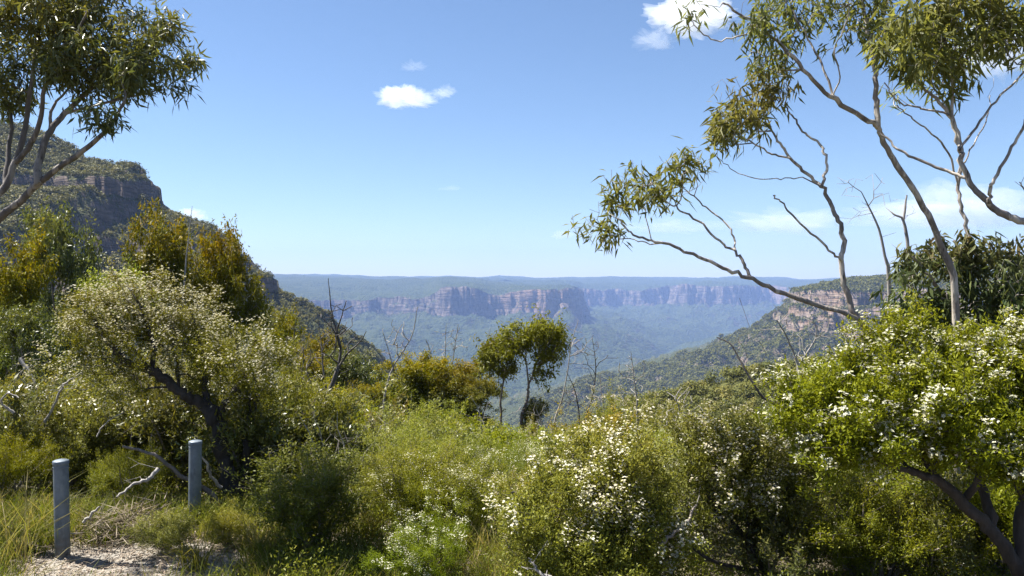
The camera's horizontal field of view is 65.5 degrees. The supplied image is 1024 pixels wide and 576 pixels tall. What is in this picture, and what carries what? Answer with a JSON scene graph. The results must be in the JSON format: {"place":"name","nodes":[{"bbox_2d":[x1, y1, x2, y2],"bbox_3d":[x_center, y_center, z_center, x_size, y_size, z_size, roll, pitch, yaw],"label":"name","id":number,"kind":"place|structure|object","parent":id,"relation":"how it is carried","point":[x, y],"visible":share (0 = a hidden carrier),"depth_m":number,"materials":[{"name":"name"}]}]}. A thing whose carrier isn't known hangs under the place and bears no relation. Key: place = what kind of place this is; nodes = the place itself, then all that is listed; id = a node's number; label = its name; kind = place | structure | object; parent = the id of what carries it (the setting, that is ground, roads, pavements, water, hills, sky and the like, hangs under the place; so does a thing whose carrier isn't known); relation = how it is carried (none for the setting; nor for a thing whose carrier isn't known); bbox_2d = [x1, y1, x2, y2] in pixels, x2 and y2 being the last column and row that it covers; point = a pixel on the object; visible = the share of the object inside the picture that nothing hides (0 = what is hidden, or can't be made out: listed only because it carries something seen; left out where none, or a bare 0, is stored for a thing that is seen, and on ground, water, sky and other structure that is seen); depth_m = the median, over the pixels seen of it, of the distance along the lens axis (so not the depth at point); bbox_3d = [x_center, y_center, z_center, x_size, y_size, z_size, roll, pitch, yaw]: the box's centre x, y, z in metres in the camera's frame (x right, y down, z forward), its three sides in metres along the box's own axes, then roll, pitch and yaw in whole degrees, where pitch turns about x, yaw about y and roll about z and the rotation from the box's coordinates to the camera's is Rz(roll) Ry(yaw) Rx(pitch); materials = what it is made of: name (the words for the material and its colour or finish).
{"place":"outdoors","nodes":[
{"label":"outdoors","id":0,"kind":"place"},
{"bbox_2d":[10,539,244,575],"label":"sandy path","id":1,"kind":"structure","parent":0,"point":[85,570],"depth_m":6.47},
{"bbox_2d":[0,125,430,405],"bbox_3d":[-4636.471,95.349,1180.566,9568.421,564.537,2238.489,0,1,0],"label":"hillside","id":2,"kind":"structure","parent":0,"point":[118,205],"depth_m":512.64,"materials":[{"name":"green plant"}]},
{"bbox_2d":[0,118,402,410],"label":"hill forest","id":3,"kind":"object","parent":2,"relation":"on","point":[39,195],"visible":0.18,"depth_m":533.46,"materials":[{"name":"green plant"}]},
{"bbox_2d":[0,440,1010,575],"bbox_3d":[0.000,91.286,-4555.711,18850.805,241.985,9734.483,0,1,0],"label":"ground","id":4,"kind":"structure","parent":0,"point":[495,530],"depth_m":6.77,"materials":[{"name":"green plant"}]},
{"bbox_2d":[0,375,59,445],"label":"shrub","id":5,"kind":"object","parent":4,"relation":"on","point":[6,385],"visible":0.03,"depth_m":10.55,"materials":[{"name":"green plant"}]},
{"bbox_2d":[0,217,60,387],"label":"gum sapling","id":6,"kind":"object","parent":4,"relation":"on","point":[24,283],"visible":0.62,"depth_m":18.89,"materials":[{"name":"green plant"}]},
{"bbox_2d":[0,419,70,506],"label":"shrub","id":7,"kind":"object","parent":4,"relation":"on","point":[21,461],"visible":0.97,"depth_m":8.38,"materials":[{"name":"green plant"}]},
{"bbox_2d":[0,296,81,390],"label":"gum sapling","id":8,"kind":"object","parent":4,"relation":"on","point":[21,333],"visible":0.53,"depth_m":14.99,"materials":[{"name":"green plant"}]},
{"bbox_2d":[0,361,85,484],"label":"shrub","id":9,"kind":"object","parent":4,"relation":"on","point":[14,403],"visible":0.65,"depth_m":8.90,"materials":[{"name":"green plant"}]},
{"bbox_2d":[0,472,100,569],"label":"grass tussock","id":10,"kind":"object","parent":4,"relation":"on","point":[23,541],"depth_m":6.33,"materials":[{"name":"green plant"}]},
{"bbox_2d":[0,490,118,574],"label":"grass tussock","id":11,"kind":"object","parent":4,"relation":"on","point":[9,543],"depth_m":6.08,"materials":[{"name":"green plant"}]},
{"bbox_2d":[52,459,70,558],"bbox_3d":[-3.687,1.952,6.523,0.123,1.103,0.123,-1,1,-17],"label":"bollard","id":12,"kind":"object","parent":4,"relation":"on","point":[60,467],"visible":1,"depth_m":6.47,"materials":[{"name":"metal"}]},
{"bbox_2d":[14,196,120,376],"bbox_3d":[-11.830,1.401,21.311,2.914,7.806,2.717,0,1,-7],"label":"gum sapling","id":13,"kind":"object","parent":4,"relation":"on","point":[71,264],"visible":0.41,"depth_m":20.94,"materials":[{"name":"green plant"}]},
{"bbox_2d":[0,382,139,494],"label":"shrub","id":14,"kind":"object","parent":4,"relation":"on","point":[81,459],"visible":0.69,"depth_m":9.19,"materials":[{"name":"green plant"}]},
{"bbox_2d":[0,469,141,538],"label":"grass tussock","id":15,"kind":"object","parent":4,"relation":"on","point":[42,514],"depth_m":6.92,"materials":[{"name":"green plant"}]},
{"bbox_2d":[0,350,143,408],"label":"shrub","id":16,"kind":"object","parent":4,"relation":"on","point":[42,373],"visible":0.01,"depth_m":13.27,"materials":[{"name":"green plant"}]},
{"bbox_2d":[0,367,159,495],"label":"shrub","id":17,"kind":"object","parent":4,"relation":"on","point":[112,446],"visible":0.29,"depth_m":9.67,"materials":[{"name":"green plant"}]},
{"bbox_2d":[0,0,210,222],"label":"gum tree","id":18,"kind":"object","parent":4,"relation":"on","point":[67,24],"visible":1,"depth_m":6.88,"materials":[{"name":"green plant"}]},
{"bbox_2d":[0,486,213,553],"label":"twig heap","id":19,"kind":"object","parent":4,"relation":"on","point":[122,518],"visible":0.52,"depth_m":6.98,"materials":[{"name":"brown wood"}]},
{"bbox_2d":[116,457,160,498],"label":"fallen branch","id":20,"kind":"object","parent":19,"relation":"on","point":[153,473],"visible":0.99,"depth_m":7.51,"materials":[{"name":"grey wood"}]},
{"bbox_2d":[70,252,167,390],"bbox_3d":[-9.967,1.999,20.040,2.180,5.862,2.530,0,1,-30],"label":"gum sapling","id":21,"kind":"object","parent":4,"relation":"on","point":[101,279],"visible":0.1,"depth_m":19.92,"materials":[{"name":"green plant"}]},
{"bbox_2d":[36,343,226,492],"bbox_3d":[-4.702,1.765,10.624,2.817,2.448,1.834,0,1,-30],"label":"shrub","id":22,"kind":"object","parent":4,"relation":"on","point":[90,396],"visible":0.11,"depth_m":10.03,"materials":[{"name":"green plant"}]},
{"bbox_2d":[81,432,187,506],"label":"shrub","id":23,"kind":"object","parent":4,"relation":"on","point":[109,473],"visible":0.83,"depth_m":8.54,"materials":[{"name":"green plant"}]},
{"bbox_2d":[100,404,211,491],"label":"shrub","id":24,"kind":"object","parent":4,"relation":"on","point":[170,481],"visible":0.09,"depth_m":10.20,"materials":[{"name":"green plant"}]},
{"bbox_2d":[81,335,234,494],"bbox_3d":[-4.199,1.749,10.161,2.114,2.366,1.868,0,1,-17],"label":"shrub","id":25,"kind":"object","parent":4,"relation":"on","point":[170,435],"visible":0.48,"depth_m":9.75,"materials":[{"name":"green plant"}]},
{"bbox_2d":[17,251,303,501],"bbox_3d":[-3.626,1.146,8.687,2.760,3.103,1.908,0,1,0],"label":"tea tree","id":26,"kind":"object","parent":4,"relation":"on","point":[209,362],"visible":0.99,"depth_m":8.56,"materials":[{"name":"green plant"}]},
{"bbox_2d":[43,372,84,422],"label":"fallen branch","id":27,"kind":"object","parent":26,"relation":"on","point":[53,406],"visible":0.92,"depth_m":8.93,"materials":[{"name":"grey wood"}]},
{"bbox_2d":[116,197,212,369],"bbox_3d":[-10.002,1.536,23.063,2.525,8.372,2.432,0,1,0],"label":"gum sapling","id":28,"kind":"object","parent":4,"relation":"on","point":[168,243],"visible":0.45,"depth_m":22.63,"materials":[{"name":"green plant"}]},
{"bbox_2d":[123,504,207,552],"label":"shrub","id":29,"kind":"object","parent":4,"relation":"on","point":[164,528],"visible":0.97,"depth_m":6.66,"materials":[{"name":"green plant"}]},
{"bbox_2d":[122,430,221,506],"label":"fallen branch","id":30,"kind":"object","parent":4,"relation":"on","point":[207,490],"visible":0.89,"depth_m":8.04,"materials":[{"name":"bleached grey dead wood"}]},
{"bbox_2d":[188,440,201,522],"bbox_3d":[-2.999,1.984,7.527,0.123,1.096,0.123,1,0,16],"label":"bollard","id":31,"kind":"object","parent":4,"relation":"on","point":[195,468],"visible":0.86,"depth_m":7.48,"materials":[{"name":"metal"}]},
{"bbox_2d":[138,517,258,574],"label":"grass tussock","id":32,"kind":"object","parent":4,"relation":"on","point":[196,557],"depth_m":6.23,"materials":[{"name":"green plant"}]},
{"bbox_2d":[0,529,413,575],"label":"leaf litter","id":33,"kind":"object","parent":4,"relation":"on","point":[125,563],"visible":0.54,"depth_m":6.41,"materials":[{"name":"beige plant"}]},
{"bbox_2d":[177,214,273,364],"bbox_3d":[-8.576,1.801,23.839,2.887,8.105,2.445,0,1,-15],"label":"gum sapling","id":34,"kind":"object","parent":4,"relation":"on","point":[231,275],"visible":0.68,"depth_m":23.49,"materials":[{"name":"green plant"}]},
{"bbox_2d":[199,497,256,547],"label":"shrub","id":35,"kind":"object","parent":4,"relation":"on","point":[233,522],"visible":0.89,"depth_m":6.78,"materials":[{"name":"green plant"}]},
{"bbox_2d":[141,374,329,493],"bbox_3d":[-3.062,1.746,9.086,1.903,1.819,1.681,-1,1,-38],"label":"shrub","id":36,"kind":"object","parent":4,"relation":"on","point":[235,431],"visible":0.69,"depth_m":8.79,"materials":[{"name":"plant"}]},
{"bbox_2d":[202,510,286,564],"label":"grass tussock","id":37,"kind":"object","parent":4,"relation":"on","point":[250,542],"depth_m":6.47,"materials":[{"name":"green plant"}]},
{"bbox_2d":[184,333,352,488],"bbox_3d":[-2.925,1.725,9.805,2.014,2.326,1.685,0,1,3],"label":"shrub","id":38,"kind":"object","parent":4,"relation":"on","point":[300,401],"visible":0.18,"depth_m":9.65,"materials":[{"name":"green plant"}]},
{"bbox_2d":[242,294,302,363],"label":"gum sapling","id":39,"kind":"object","parent":4,"relation":"on","point":[276,320],"visible":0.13,"depth_m":29.72,"materials":[{"name":"green plant"}]},
{"bbox_2d":[220,352,333,478],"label":"shrub","id":40,"kind":"object","parent":4,"relation":"on","point":[314,388],"visible":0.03,"depth_m":12.07,"materials":[{"name":"green plant"}]},
{"bbox_2d":[257,300,307,377],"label":"gum sapling","id":41,"kind":"object","parent":4,"relation":"on","point":[287,327],"visible":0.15,"depth_m":21.99,"materials":[{"name":"green plant"}]},
{"bbox_2d":[215,432,388,564],"bbox_3d":[-1.722,1.788,6.742,1.384,1.147,1.354,0,1,27],"label":"shrub","id":42,"kind":"object","parent":4,"relation":"on","point":[314,506],"visible":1,"depth_m":6.52,"materials":[{"name":"green plant"}]},
{"bbox_2d":[281,342,339,394],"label":"gum sapling","id":43,"kind":"object","parent":4,"relation":"on","point":[315,366],"visible":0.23,"depth_m":20.74,"materials":[{"name":"green plant"}]},
{"bbox_2d":[255,373,397,485],"bbox_3d":[-2.424,1.938,9.688,1.612,1.637,1.824,0,1,13],"label":"shrub","id":44,"kind":"object","parent":4,"relation":"on","point":[326,431],"visible":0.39,"depth_m":9.49,"materials":[{"name":"green plant"}]},
{"bbox_2d":[293,278,365,406],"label":"dead tree","id":45,"kind":"object","parent":4,"relation":"on","point":[340,361],"visible":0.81,"depth_m":12.99,"materials":[{"name":"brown wood"}]},
{"bbox_2d":[298,328,364,392],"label":"gum sapling","id":46,"kind":"object","parent":4,"relation":"on","point":[314,345],"visible":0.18,"depth_m":32.72,"materials":[{"name":"green plant"}]},
{"bbox_2d":[258,400,407,476],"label":"shrub","id":47,"kind":"object","parent":4,"relation":"on","point":[329,436],"visible":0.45,"depth_m":8.54,"materials":[{"name":"green plant"}]},
{"bbox_2d":[292,387,396,479],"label":"shrub","id":48,"kind":"object","parent":4,"relation":"on","point":[354,421],"visible":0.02,"depth_m":11.15,"materials":[{"name":"green plant"}]},
{"bbox_2d":[292,386,412,490],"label":"shrub","id":49,"kind":"object","parent":4,"relation":"on","point":[380,421],"visible":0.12,"depth_m":10.51,"materials":[{"name":"green plant"}]},
{"bbox_2d":[324,345,392,409],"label":"gum sapling","id":50,"kind":"object","parent":4,"relation":"on","point":[351,360],"visible":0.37,"depth_m":28.97,"materials":[{"name":"green plant"}]},
{"bbox_2d":[338,379,396,414],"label":"gum sapling","id":51,"kind":"object","parent":4,"relation":"on","point":[376,396],"visible":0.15,"depth_m":24.22,"materials":[{"name":"green plant"}]},
{"bbox_2d":[381,307,417,409],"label":"dead tree","id":52,"kind":"object","parent":4,"relation":"on","point":[398,356],"visible":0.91,"depth_m":22.01,"materials":[{"name":"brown wood"}]},
{"bbox_2d":[361,396,446,421],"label":"shrub","id":53,"kind":"object","parent":4,"relation":"on","point":[415,415],"visible":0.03,"depth_m":14.77,"materials":[{"name":"green plant"}]},
{"bbox_2d":[369,349,456,419],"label":"gum sapling","id":54,"kind":"object","parent":4,"relation":"on","point":[412,370],"visible":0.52,"depth_m":26.46,"materials":[{"name":"green plant"}]},
{"bbox_2d":[341,389,486,465],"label":"shrub","id":55,"kind":"object","parent":4,"relation":"on","point":[435,433],"visible":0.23,"depth_m":9.11,"materials":[{"name":"green plant"}]},
{"bbox_2d":[333,409,494,510],"bbox_3d":[-0.973,1.845,8.056,1.562,1.148,1.474,0,1,34],"label":"shrub","id":56,"kind":"object","parent":4,"relation":"on","point":[407,429],"visible":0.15,"depth_m":8.06,"materials":[{"name":"green plant"}]},
{"bbox_2d":[357,485,474,575],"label":"shrub","id":57,"kind":"object","parent":4,"relation":"on","point":[419,560],"visible":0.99,"depth_m":5.71,"materials":[{"name":"green plant"}]},
{"bbox_2d":[348,424,490,529],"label":"shrub","id":58,"kind":"object","parent":4,"relation":"on","point":[379,466],"visible":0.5,"depth_m":7.17,"materials":[{"name":"green plant"}]},
{"bbox_2d":[346,408,510,462],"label":"shrub","id":59,"kind":"object","parent":4,"relation":"on","point":[474,428],"visible":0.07,"depth_m":10.54,"materials":[{"name":"green plant"}]},
{"bbox_2d":[369,414,500,465],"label":"shrub","id":60,"kind":"object","parent":4,"relation":"on","point":[467,428],"visible":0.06,"depth_m":9.97,"materials":[{"name":"green plant"}]},
{"bbox_2d":[401,398,470,430],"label":"shrub","id":61,"kind":"object","parent":4,"relation":"on","point":[451,412],"visible":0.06,"depth_m":14.89,"materials":[{"name":"green plant"}]},
{"bbox_2d":[365,428,518,535],"bbox_3d":[-0.635,1.766,7.000,1.318,1.106,1.148,0,1,-14],"label":"shrub","id":62,"kind":"object","parent":4,"relation":"on","point":[467,482],"visible":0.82,"depth_m":6.85,"materials":[{"name":"green plant"}]},
{"bbox_2d":[400,355,497,426],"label":"gum sapling","id":63,"kind":"object","parent":4,"relation":"on","point":[456,376],"visible":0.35,"depth_m":26.52,"materials":[{"name":"green plant"}]},
{"bbox_2d":[427,375,509,432],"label":"gum sapling","id":64,"kind":"object","parent":4,"relation":"on","point":[479,393],"visible":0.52,"depth_m":26.06,"materials":[{"name":"green plant"}]},
{"bbox_2d":[469,327,527,439],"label":"gum tree","id":65,"kind":"object","parent":4,"relation":"on","point":[491,363],"visible":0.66,"depth_m":24.45,"materials":[{"name":"green plant"}]},
{"bbox_2d":[0,492,1005,575],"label":"twig litter","id":66,"kind":"object","parent":4,"relation":"on","point":[224,550],"visible":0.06,"depth_m":6.40,"materials":[{"name":"brown wood"}]},
{"bbox_2d":[467,420,540,492],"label":"shrub","id":67,"kind":"object","parent":4,"relation":"on","point":[514,461],"visible":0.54,"depth_m":7.97,"materials":[{"name":"green plant"}]},
{"bbox_2d":[0,444,1011,575],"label":"ground cover","id":68,"kind":"object","parent":4,"relation":"on","point":[319,550],"visible":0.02,"depth_m":6.39,"materials":[{"name":"green plant"}]},
{"bbox_2d":[469,437,547,495],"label":"shrub","id":69,"kind":"object","parent":4,"relation":"on","point":[530,450],"visible":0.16,"depth_m":8.32,"materials":[{"name":"green plant"}]},
{"bbox_2d":[471,453,557,517],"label":"shrub","id":70,"kind":"object","parent":4,"relation":"on","point":[522,471],"visible":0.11,"depth_m":7.49,"materials":[{"name":"green plant"}]},
{"bbox_2d":[475,421,563,473],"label":"shrub","id":71,"kind":"object","parent":4,"relation":"on","point":[536,440],"visible":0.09,"depth_m":11.14,"materials":[{"name":"green plant"}]},
{"bbox_2d":[486,303,575,441],"bbox_3d":[0.579,3.014,24.127,2.783,5.114,1.906,0,1,0],"label":"gum tree","id":72,"kind":"object","parent":4,"relation":"on","point":[537,332],"visible":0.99,"depth_m":23.80,"materials":[{"name":"green plant"}]},
{"bbox_2d":[521,393,551,438],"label":"gum sapling","id":73,"kind":"object","parent":4,"relation":"on","point":[530,407],"visible":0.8,"depth_m":23.88,"materials":[{"name":"green plant"}]},
{"bbox_2d":[485,465,606,575],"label":"shrub","id":74,"kind":"object","parent":4,"relation":"on","point":[527,557],"visible":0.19,"depth_m":5.55,"materials":[{"name":"green plant"}]},
{"bbox_2d":[553,320,591,431],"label":"dead sapling","id":75,"kind":"object","parent":4,"relation":"on","point":[574,354],"visible":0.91,"depth_m":17.02,"materials":[{"name":"grey wood"}]},
{"bbox_2d":[544,400,635,442],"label":"shrub","id":76,"kind":"object","parent":4,"relation":"on","point":[615,418],"visible":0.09,"depth_m":14.31,"materials":[{"name":"green plant"}]},
{"bbox_2d":[479,399,711,575],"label":"tea tree","id":77,"kind":"object","parent":4,"relation":"on","point":[616,488],"visible":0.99,"depth_m":5.33,"materials":[{"name":"green plant"}]},
{"bbox_2d":[587,376,666,435],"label":"shrub","id":78,"kind":"object","parent":4,"relation":"on","point":[625,402],"visible":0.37,"depth_m":15.83,"materials":[{"name":"green plant"}]},
{"bbox_2d":[618,354,644,432],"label":"dead sapling","id":79,"kind":"object","parent":4,"relation":"on","point":[635,392],"visible":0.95,"depth_m":15.02,"materials":[{"name":"grey wood"}]},
{"bbox_2d":[627,389,686,437],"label":"shrub","id":80,"kind":"object","parent":4,"relation":"on","point":[667,405],"visible":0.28,"depth_m":14.48,"materials":[{"name":"green plant"}]},
{"bbox_2d":[614,424,713,538],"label":"shrub","id":81,"kind":"object","parent":4,"relation":"on","point":[664,466],"visible":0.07,"depth_m":6.76,"materials":[{"name":"green plant"}]},
{"bbox_2d":[562,54,873,562],"bbox_3d":[1.601,0.363,6.329,2.461,4.335,0.993,0,1,0],"label":"gum tree","id":82,"kind":"object","parent":4,"relation":"on","point":[723,132],"visible":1,"depth_m":6.19,"materials":[{"name":"green plant"}]},
{"bbox_2d":[641,395,873,574],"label":"tea tree","id":83,"kind":"object","parent":4,"relation":"on","point":[737,447],"visible":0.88,"depth_m":5.83,"materials":[{"name":"green plant"}]},
{"bbox_2d":[672,469,858,575],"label":"shrub","id":84,"kind":"object","parent":4,"relation":"on","point":[736,542],"visible":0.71,"depth_m":5.72,"materials":[{"name":"green plant"}]},
{"bbox_2d":[760,313,841,386],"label":"dead sapling","id":85,"kind":"object","parent":4,"relation":"on","point":[794,354],"visible":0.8,"depth_m":9.50,"materials":[{"name":"grey wood"}]},
{"bbox_2d":[671,0,960,476],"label":"gum tree","id":86,"kind":"object","parent":4,"relation":"on","point":[761,22],"visible":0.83,"depth_m":6.42,"materials":[{"name":"green plant"}]},
{"bbox_2d":[758,462,950,575],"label":"shrub","id":87,"kind":"object","parent":4,"relation":"on","point":[845,547],"visible":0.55,"depth_m":5.66,"materials":[{"name":"green plant"}]},
{"bbox_2d":[837,174,897,377],"bbox_3d":[3.930,0.678,8.960,0.627,3.934,0.597,1,1,44],"label":"dead sapling","id":88,"kind":"object","parent":4,"relation":"on","point":[888,270],"visible":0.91,"depth_m":8.98,"materials":[{"name":"grey wood"}]},
{"bbox_2d":[750,288,1023,575],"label":"tea tree","id":89,"kind":"object","parent":4,"relation":"on","point":[942,425],"visible":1,"depth_m":4.79,"materials":[{"name":"green plant"}]},
{"bbox_2d":[716,298,818,412],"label":"bare branch","id":90,"kind":"object","parent":89,"relation":"attached to","point":[755,386],"visible":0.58,"depth_m":5.50,"materials":[{"name":"grey wood"}]},
{"bbox_2d":[781,465,1008,575],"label":"shrub","id":91,"kind":"object","parent":4,"relation":"on","point":[951,527],"visible":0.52,"depth_m":5.58,"materials":[{"name":"green plant"}]},
{"bbox_2d":[887,195,915,398],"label":"dead sapling","id":92,"kind":"object","parent":4,"relation":"on","point":[903,218],"visible":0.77,"depth_m":8.98,"materials":[{"name":"grey wood"}]},
{"bbox_2d":[832,467,985,575],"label":"shrub","id":93,"kind":"object","parent":4,"relation":"on","point":[961,555],"visible":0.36,"depth_m":5.61,"materials":[{"name":"green plant"}]},
{"bbox_2d":[857,0,1023,224],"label":"gum tree","id":94,"kind":"object","parent":4,"relation":"on","point":[922,34],"visible":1,"depth_m":5.78,"materials":[{"name":"green plant"}]},
{"bbox_2d":[878,0,1010,388],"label":"gum tree","id":95,"kind":"object","parent":4,"relation":"on","point":[961,212],"visible":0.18,"depth_m":7.41,"materials":[{"name":"green plant"}]},
{"bbox_2d":[869,229,1023,473],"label":"gum sapling","id":96,"kind":"object","parent":4,"relation":"on","point":[970,268],"visible":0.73,"depth_m":6.84,"materials":[{"name":"green plant"}]},
{"bbox_2d":[895,463,1017,575],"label":"shrub","id":97,"kind":"object","parent":4,"relation":"on","point":[997,563],"visible":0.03,"depth_m":5.88,"materials":[{"name":"green plant"}]},
{"bbox_2d":[913,466,1016,575],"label":"shrub","id":98,"kind":"object","parent":4,"relation":"on","point":[975,545],"visible":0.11,"depth_m":5.74,"materials":[{"name":"green plant"}]},
{"bbox_2d":[0,0,1023,278],"label":"sky","id":99,"kind":"structure","parent":0,"point":[409,138],"materials":[{"name":"blue"}]},
{"bbox_2d":[271,274,836,405],"bbox_3d":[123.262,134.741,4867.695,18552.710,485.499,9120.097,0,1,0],"label":"terrain","id":100,"kind":"structure","parent":0,"point":[620,319],"depth_m":4365.64,"materials":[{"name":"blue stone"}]},
{"bbox_2d":[475,276,1021,433],"bbox_3d":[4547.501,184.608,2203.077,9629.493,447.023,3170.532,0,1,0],"label":"headland","id":101,"kind":"structure","parent":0,"point":[512,405],"depth_m":1509.86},
{"bbox_2d":[523,273,1011,439],"bbox_3d":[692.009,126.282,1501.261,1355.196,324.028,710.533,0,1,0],"label":"headland forest","id":102,"kind":"object","parent":101,"relation":"on","point":[865,281],"visible":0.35,"depth_m":1511.42,"materials":[{"name":"green plant"}]},
{"bbox_2d":[590,348,979,432],"bbox_3d":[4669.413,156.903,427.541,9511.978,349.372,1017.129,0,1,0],"label":"hill","id":103,"kind":"structure","parent":0,"point":[737,380],"depth_m":166.77,"materials":[{"name":"green plant"}]},
{"bbox_2d":[548,328,1011,439],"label":"spur forest","id":104,"kind":"object","parent":103,"relation":"on","point":[745,388],"visible":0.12,"depth_m":164.29,"materials":[{"name":"green plant"}]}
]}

